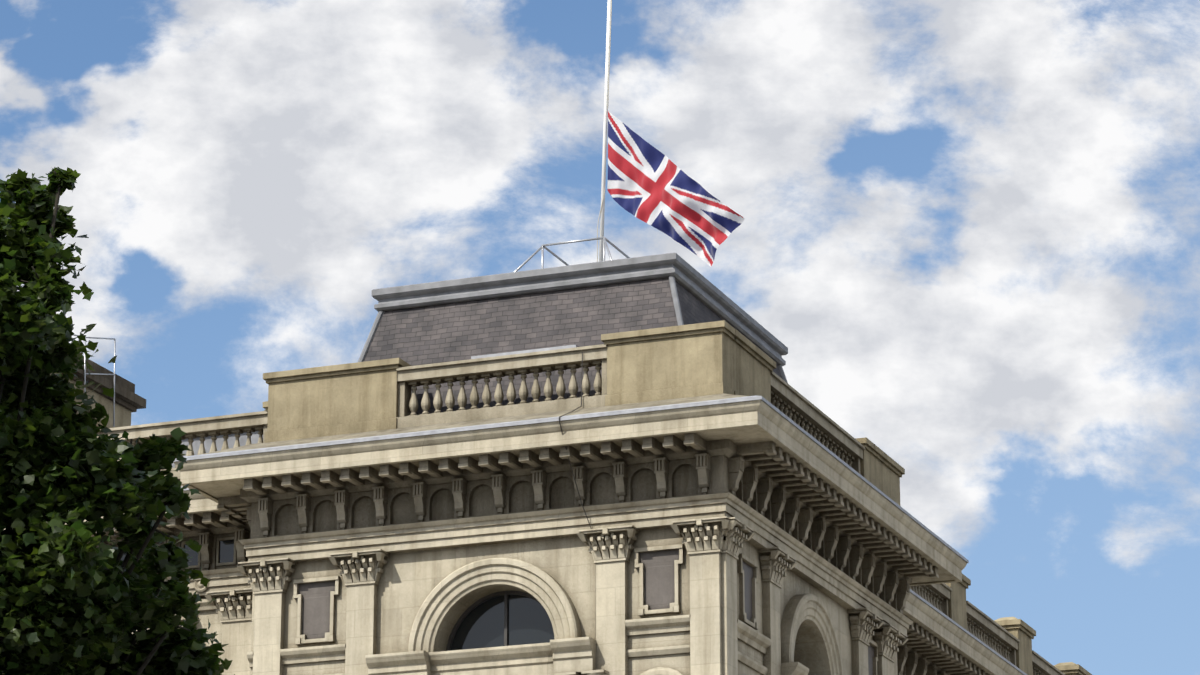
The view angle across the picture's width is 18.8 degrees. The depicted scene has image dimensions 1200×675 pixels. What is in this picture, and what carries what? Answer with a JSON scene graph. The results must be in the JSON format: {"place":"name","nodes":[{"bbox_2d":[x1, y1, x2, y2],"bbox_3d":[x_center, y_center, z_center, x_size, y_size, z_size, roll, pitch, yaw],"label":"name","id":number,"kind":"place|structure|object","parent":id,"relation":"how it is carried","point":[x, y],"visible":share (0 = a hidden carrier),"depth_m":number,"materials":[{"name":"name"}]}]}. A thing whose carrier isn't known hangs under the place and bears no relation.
{"place":"outdoors","nodes":[
{"label":"outdoors","id":0,"kind":"place"},
{"bbox_2d":[0,167,234,674],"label":"plane tree","id":1,"kind":"object","parent":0,"point":[79,479],"depth_m":53.87,"materials":[{"name":"green plant"}]},
{"bbox_2d":[0,0,1199,674],"label":"sky","id":2,"kind":"structure","parent":0,"point":[969,232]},
{"bbox_3d":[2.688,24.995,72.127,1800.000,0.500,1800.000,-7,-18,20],"label":"ground","id":3,"kind":"structure","parent":0,"visible":0},
{"bbox_2d":[4,400,1022,674],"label":"building facade","id":4,"kind":"structure","parent":3,"relation":"on","point":[404,598],"depth_m":80.63,"materials":[{"name":"stone"}]},
{"bbox_2d":[181,393,745,486],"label":"roof flashing","id":5,"kind":"object","parent":4,"relation":"on","point":[491,421],"visible":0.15,"depth_m":80.85,"materials":[{"name":"lead"}]},
{"bbox_2d":[50,320,1091,674],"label":"parapet wall","id":6,"kind":"structure","parent":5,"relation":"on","point":[688,360],"depth_m":82.51,"materials":[{"name":"beige stone"}]},
{"bbox_2d":[58,357,145,411],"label":"rooftop structure","id":7,"kind":"object","parent":6,"relation":"on","point":[127,397],"visible":0.19,"depth_m":94.89,"materials":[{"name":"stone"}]},
{"bbox_2d":[97,344,1064,674],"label":"balustrades","id":8,"kind":"object","parent":5,"relation":"on","point":[803,412],"visible":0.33,"depth_m":82.38,"materials":[{"name":"stone"}]},
{"bbox_2d":[172,252,787,467],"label":"lead roofs","id":9,"kind":"structure","parent":4,"relation":"on","point":[673,267],"depth_m":84.30,"materials":[{"name":"grey metal"}]},
{"bbox_2d":[73,237,629,426],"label":"roof railings","id":10,"kind":"object","parent":9,"relation":"on","point":[543,246],"visible":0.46,"depth_m":86.06,"materials":[{"name":"grey metal"}]},
{"bbox_2d":[364,277,782,414],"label":"mansard slates","id":11,"kind":"object","parent":9,"relation":"on","point":[578,317],"depth_m":83.44,"materials":[{"name":"grey stone"}]},
{"bbox_2d":[599,0,610,261],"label":"flagpole","id":12,"kind":"object","parent":9,"relation":"on","point":[603,182],"visible":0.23,"depth_m":88.66,"materials":[{"name":"metal"}]},
{"bbox_2d":[597,0,611,261],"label":"halyard","id":13,"kind":"object","parent":12,"relation":"attached to","point":[608,102],"visible":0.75,"depth_m":88.90,"materials":[{"name":"white fabric"}]},
{"bbox_2d":[607,111,744,266],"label":"union flag","id":14,"kind":"object","parent":12,"relation":"attached to","point":[649,184],"visible":1,"depth_m":87.16,"materials":[{"name":"fabric"}]},
{"bbox_2d":[446,352,591,650],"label":"window frames","id":15,"kind":"structure","parent":4,"relation":"on","point":[469,610],"depth_m":80.71,"materials":[{"name":"black metal"}]},
{"bbox_2d":[2,540,553,671],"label":"window glass","id":16,"kind":"object","parent":15,"relation":"in","point":[482,624],"visible":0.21,"depth_m":80.67,"materials":[{"name":"black glass"}]},
{"bbox_2d":[70,433,989,674],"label":"frieze and brackets","id":17,"kind":"object","parent":4,"relation":"on","point":[771,482],"visible":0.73,"depth_m":81.55,"materials":[{"name":"stone"}]},
{"bbox_2d":[298,549,873,674],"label":"granite panels","id":18,"kind":"object","parent":4,"relation":"on","point":[659,588],"visible":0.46,"depth_m":80.06,"materials":[{"name":"grey stone"}]},
{"bbox_2d":[173,345,1026,674],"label":"lead flashings","id":19,"kind":"object","parent":4,"relation":"on","point":[493,425],"visible":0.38,"depth_m":80.84,"materials":[{"name":"grey metal"}]}
]}

